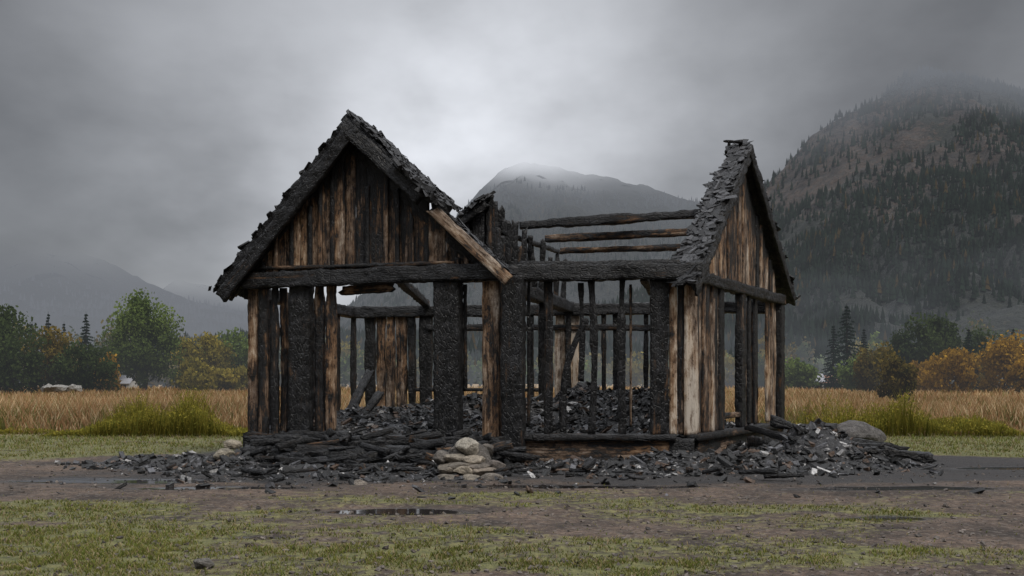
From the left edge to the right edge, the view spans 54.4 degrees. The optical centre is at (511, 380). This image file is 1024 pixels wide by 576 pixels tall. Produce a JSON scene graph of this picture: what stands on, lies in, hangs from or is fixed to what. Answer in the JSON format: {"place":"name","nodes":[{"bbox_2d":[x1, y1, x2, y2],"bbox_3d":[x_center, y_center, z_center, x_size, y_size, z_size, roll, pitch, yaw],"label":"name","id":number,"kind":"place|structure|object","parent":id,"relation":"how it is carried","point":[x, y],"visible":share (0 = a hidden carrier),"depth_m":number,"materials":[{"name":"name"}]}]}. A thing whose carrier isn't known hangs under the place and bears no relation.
{"place":"outdoors","nodes":[
{"label":"outdoors","id":0,"kind":"place"},
{"bbox_2d":[0,264,279,353],"bbox_3d":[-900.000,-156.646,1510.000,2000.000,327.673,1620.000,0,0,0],"label":"hill","id":1,"kind":"structure","parent":0,"point":[100,281],"depth_m":1656.31,"materials":[{"name":"grey"}]},
{"bbox_2d":[0,271,279,350],"bbox_3d":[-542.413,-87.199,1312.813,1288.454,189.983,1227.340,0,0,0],"label":"hill forest","id":2,"kind":"object","parent":1,"relation":"on","point":[185,311],"visible":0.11,"depth_m":1592.05,"materials":[{"name":"plant"}]},
{"bbox_2d":[186,298,279,316],"bbox_3d":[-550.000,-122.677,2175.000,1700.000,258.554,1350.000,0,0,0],"label":"hill","id":3,"kind":"structure","parent":0,"point":[236,304],"depth_m":2354.85,"materials":[{"name":"grey"}]},
{"bbox_2d":[0,384,1023,575],"bbox_3d":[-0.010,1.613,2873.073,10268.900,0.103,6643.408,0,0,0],"label":"ground","id":4,"kind":"structure","parent":0,"point":[18,478],"depth_m":11.97,"materials":[{"name":"brown soil"}]},
{"bbox_2d":[0,304,39,367],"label":"broadleaf tree","id":5,"kind":"object","parent":4,"relation":"on","point":[6,319],"visible":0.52,"depth_m":88.17,"materials":[{"name":"green plant"}]},
{"bbox_2d":[0,320,54,393],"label":"shrub","id":6,"kind":"object","parent":4,"relation":"on","point":[32,360],"visible":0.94,"depth_m":81.48,"materials":[{"name":"green plant"}]},
{"bbox_2d":[0,417,60,433],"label":"weed patch","id":7,"kind":"object","parent":4,"relation":"on","point":[7,430],"visible":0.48,"depth_m":29.73,"materials":[{"name":"green plant"}]},
{"bbox_2d":[41,314,57,384],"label":"conifer tree","id":8,"kind":"object","parent":4,"relation":"on","point":[47,324],"visible":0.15,"depth_m":124.89,"materials":[{"name":"green plant"}]},
{"bbox_2d":[15,326,86,391],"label":"shrub","id":9,"kind":"object","parent":4,"relation":"on","point":[54,348],"visible":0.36,"depth_m":85.21,"materials":[{"name":"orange plant"}]},
{"bbox_2d":[40,384,82,392],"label":"field boulders","id":10,"kind":"object","parent":4,"relation":"on","point":[58,388],"visible":0.91,"depth_m":74.64,"materials":[{"name":"stone"}]},
{"bbox_2d":[48,340,120,393],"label":"shrub","id":11,"kind":"object","parent":4,"relation":"on","point":[84,378],"visible":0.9,"depth_m":82.83,"materials":[{"name":"green plant"}]},
{"bbox_2d":[78,314,94,377],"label":"conifer tree","id":12,"kind":"object","parent":4,"relation":"on","point":[85,339],"visible":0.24,"depth_m":124.87,"materials":[{"name":"green plant"}]},
{"bbox_2d":[93,351,122,391],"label":"shrub","id":13,"kind":"object","parent":4,"relation":"on","point":[116,371],"visible":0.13,"depth_m":89.94,"materials":[{"name":"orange plant"}]},
{"bbox_2d":[88,339,129,374],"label":"broadleaf tree","id":14,"kind":"object","parent":4,"relation":"on","point":[107,350],"visible":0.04,"depth_m":129.26,"materials":[{"name":"green plant"}]},
{"bbox_2d":[119,375,138,388],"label":"farmhouse","id":15,"kind":"object","parent":4,"relation":"on","point":[127,382],"visible":0.13,"depth_m":131.07,"materials":[{"name":"metal"}]},
{"bbox_2d":[98,287,185,390],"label":"broadleaf tree","id":16,"kind":"object","parent":4,"relation":"on","point":[149,333],"visible":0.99,"depth_m":103.99,"materials":[{"name":"green plant"}]},
{"bbox_2d":[40,382,247,436],"bbox_3d":[-10.243,0.767,30.010,6.578,1.759,3.732,0,0,0],"label":"weed patch","id":17,"kind":"object","parent":4,"relation":"on","point":[183,420],"visible":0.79,"depth_m":28.79,"materials":[{"name":"green plant"}]},
{"bbox_2d":[162,337,205,388],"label":"broadleaf tree","id":18,"kind":"object","parent":4,"relation":"on","point":[173,376],"visible":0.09,"depth_m":123.92,"materials":[{"name":"green plant"}]},
{"bbox_2d":[171,355,217,391],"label":"shrub","id":19,"kind":"object","parent":4,"relation":"on","point":[203,374],"visible":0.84,"depth_m":99.67,"materials":[{"name":"yellow plant"}]},
{"bbox_2d":[167,331,237,372],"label":"broadleaf tree","id":20,"kind":"object","parent":4,"relation":"on","point":[215,356],"visible":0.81,"depth_m":113.96,"materials":[{"name":"yellow plant"}]},
{"bbox_2d":[193,558,214,568],"bbox_3d":[-2.663,1.579,8.597,0.175,0.101,0.144,0,0,40],"label":"rock","id":21,"kind":"object","parent":4,"relation":"on","point":[202,563],"visible":0.98,"depth_m":8.55,"materials":[{"name":"stone"}]},
{"bbox_2d":[211,365,247,391],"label":"shrub","id":22,"kind":"object","parent":4,"relation":"on","point":[236,378],"visible":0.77,"depth_m":103.63,"materials":[{"name":"yellow plant"}]},
{"bbox_2d":[217,326,248,389],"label":"broadleaf tree","id":23,"kind":"object","parent":4,"relation":"on","point":[242,354],"visible":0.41,"depth_m":119.53,"materials":[{"name":"green plant"}]},
{"bbox_2d":[212,439,366,484],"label":"footing stones","id":24,"kind":"object","parent":4,"relation":"on","point":[229,444],"visible":0.46,"depth_m":18.04,"materials":[{"name":"grey stone"}]},
{"bbox_2d":[433,437,505,479],"bbox_3d":[-0.716,1.359,16.708,1.241,0.780,1.478,0,0,0],"label":"stone pile","id":25,"kind":"object","parent":4,"relation":"on","point":[467,458],"visible":0.88,"depth_m":16.70,"materials":[{"name":"grey stone"}]},
{"bbox_2d":[208,109,800,474],"bbox_3d":[0.565,-1.871,21.989,13.722,7.141,10.705,0,0,0],"label":"burnt wooden cabin","id":26,"kind":"object","parent":4,"relation":"on","point":[355,213],"visible":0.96,"depth_m":20.14,"materials":[{"name":"black wood"}]},
{"bbox_2d":[0,430,1023,575],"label":"short grass","id":27,"kind":"structure","parent":4,"relation":"on","point":[82,550],"depth_m":9.83,"materials":[{"name":"green plant"}]},
{"bbox_2d":[0,463,1023,575],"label":"pebbles","id":28,"kind":"object","parent":4,"relation":"on","point":[473,571],"visible":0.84,"depth_m":10.25,"materials":[{"name":"stone"}]},
{"bbox_2d":[19,381,1011,499],"bbox_3d":[0.033,0.889,20.421,19.014,1.764,13.818,0,0,0],"label":"burnt rubble","id":29,"kind":"object","parent":4,"relation":"on","point":[811,447],"visible":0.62,"depth_m":18.08,"materials":[{"name":"black wood"}]},
{"bbox_2d":[14,310,1022,388],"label":"distant treeline","id":30,"kind":"object","parent":4,"relation":"on","point":[638,377],"visible":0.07,"depth_m":153.41,"materials":[{"name":"green plant"}]},
{"bbox_2d":[785,357,823,389],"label":"shrub","id":31,"kind":"object","parent":4,"relation":"on","point":[804,375],"visible":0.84,"depth_m":118.70,"materials":[{"name":"green plant"}]},
{"bbox_2d":[810,374,824,389],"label":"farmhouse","id":32,"kind":"object","parent":4,"relation":"on","point":[821,383],"visible":0.08,"depth_m":126.50,"materials":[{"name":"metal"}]},
{"bbox_2d":[820,324,842,389],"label":"conifer tree","id":33,"kind":"object","parent":4,"relation":"on","point":[832,347],"visible":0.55,"depth_m":123.94,"materials":[{"name":"green plant"}]},
{"bbox_2d":[827,306,859,390],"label":"conifer tree","id":34,"kind":"object","parent":4,"relation":"on","point":[846,351],"visible":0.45,"depth_m":117.93,"materials":[{"name":"green plant"}]},
{"bbox_2d":[832,352,870,391],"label":"shrub","id":35,"kind":"object","parent":4,"relation":"on","point":[846,373],"visible":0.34,"depth_m":104.31,"materials":[{"name":"green plant"}]},
{"bbox_2d":[836,420,886,441],"bbox_3d":[8.232,1.342,23.553,1.221,0.805,1.092,0,0,0],"label":"boulder","id":36,"kind":"object","parent":4,"relation":"on","point":[858,429],"visible":0.38,"depth_m":23.19,"materials":[{"name":"stone"}]},
{"bbox_2d":[858,329,870,355],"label":"conifer tree","id":37,"kind":"object","parent":4,"relation":"on","point":[863,340],"visible":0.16,"depth_m":125.92,"materials":[{"name":"green plant"}]},
{"bbox_2d":[852,341,895,392],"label":"shrub","id":38,"kind":"object","parent":4,"relation":"on","point":[866,372],"visible":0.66,"depth_m":87.69,"materials":[{"name":"green plant"}]},
{"bbox_2d":[760,383,1023,435],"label":"weed patch","id":39,"kind":"object","parent":4,"relation":"on","point":[897,418],"visible":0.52,"depth_m":28.84,"materials":[{"name":"green plant"}]},
{"bbox_2d":[873,349,918,401],"bbox_3d":[19.291,0.029,50.033,2.162,3.266,2.474,0,0,0],"label":"shrub","id":40,"kind":"object","parent":4,"relation":"on","point":[897,371],"visible":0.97,"depth_m":49.57,"materials":[{"name":"green plant"}]},
{"bbox_2d":[884,312,958,365],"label":"broadleaf tree","id":41,"kind":"object","parent":4,"relation":"on","point":[906,348],"visible":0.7,"depth_m":110.41,"materials":[{"name":"green plant"}]},
{"bbox_2d":[908,360,946,393],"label":"shrub","id":42,"kind":"object","parent":4,"relation":"on","point":[921,369],"visible":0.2,"depth_m":89.17,"materials":[{"name":"orange plant"}]},
{"bbox_2d":[921,311,963,389],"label":"broadleaf tree","id":43,"kind":"object","parent":4,"relation":"on","point":[937,326],"visible":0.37,"depth_m":116.88,"materials":[{"name":"green plant"}]},
{"bbox_2d":[917,347,981,393],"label":"shrub","id":44,"kind":"object","parent":4,"relation":"on","point":[959,366],"visible":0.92,"depth_m":81.16,"materials":[{"name":"plant"}]},
{"bbox_2d":[962,327,975,355],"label":"conifer tree","id":45,"kind":"object","parent":4,"relation":"on","point":[969,339],"visible":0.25,"depth_m":111.90,"materials":[{"name":"green plant"}]},
{"bbox_2d":[957,352,990,390],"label":"shrub","id":46,"kind":"object","parent":4,"relation":"on","point":[979,378],"visible":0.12,"depth_m":97.06,"materials":[{"name":"green plant"}]},
{"bbox_2d":[958,325,1007,377],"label":"broadleaf tree","id":47,"kind":"object","parent":4,"relation":"on","point":[976,338],"visible":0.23,"depth_m":114.26,"materials":[{"name":"green plant"}]},
{"bbox_2d":[974,330,1023,392],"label":"shrub","id":48,"kind":"object","parent":4,"relation":"on","point":[999,354],"visible":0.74,"depth_m":83.52,"materials":[{"name":"orange plant"}]},
{"bbox_2d":[1005,329,1018,389],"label":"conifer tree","id":49,"kind":"object","parent":4,"relation":"on","point":[1013,330],"visible":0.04,"depth_m":117.97,"materials":[{"name":"green plant"}]},
{"bbox_2d":[1004,344,1023,394],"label":"shrub","id":50,"kind":"object","parent":4,"relation":"on","point":[1017,367],"visible":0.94,"depth_m":78.08,"materials":[{"name":"orange plant"}]},
{"bbox_2d":[0,385,1023,435],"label":"dry meadow grass","id":51,"kind":"structure","parent":0,"point":[60,411],"depth_m":35.70,"materials":[{"name":"brown plant"}]},
{"bbox_2d":[0,0,1023,305],"label":"sky","id":52,"kind":"structure","parent":0,"point":[149,140],"materials":[{"name":"grey"}]},
{"bbox_2d":[325,176,699,331],"bbox_3d":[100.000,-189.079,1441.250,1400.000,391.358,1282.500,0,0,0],"label":"hill","id":53,"kind":"structure","parent":0,"point":[630,194],"depth_m":1542.34,"materials":[{"name":"grey"}]},
{"bbox_2d":[325,177,699,332],"bbox_3d":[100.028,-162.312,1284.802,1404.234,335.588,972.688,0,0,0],"label":"hill forest","id":54,"kind":"object","parent":53,"relation":"on","point":[557,201],"visible":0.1,"depth_m":1472.55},
{"bbox_2d":[341,79,1023,383],"bbox_3d":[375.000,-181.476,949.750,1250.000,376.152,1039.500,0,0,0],"label":"mountain","id":55,"kind":"structure","parent":0,"point":[927,131],"depth_m":1008.55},
{"bbox_2d":[56,65,1023,383],"bbox_3d":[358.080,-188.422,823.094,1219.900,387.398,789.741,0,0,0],"label":"mountain forest","id":56,"kind":"object","parent":55,"relation":"on","point":[818,321],"visible":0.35,"depth_m":843.12,"materials":[{"name":"green plant"}]}
]}

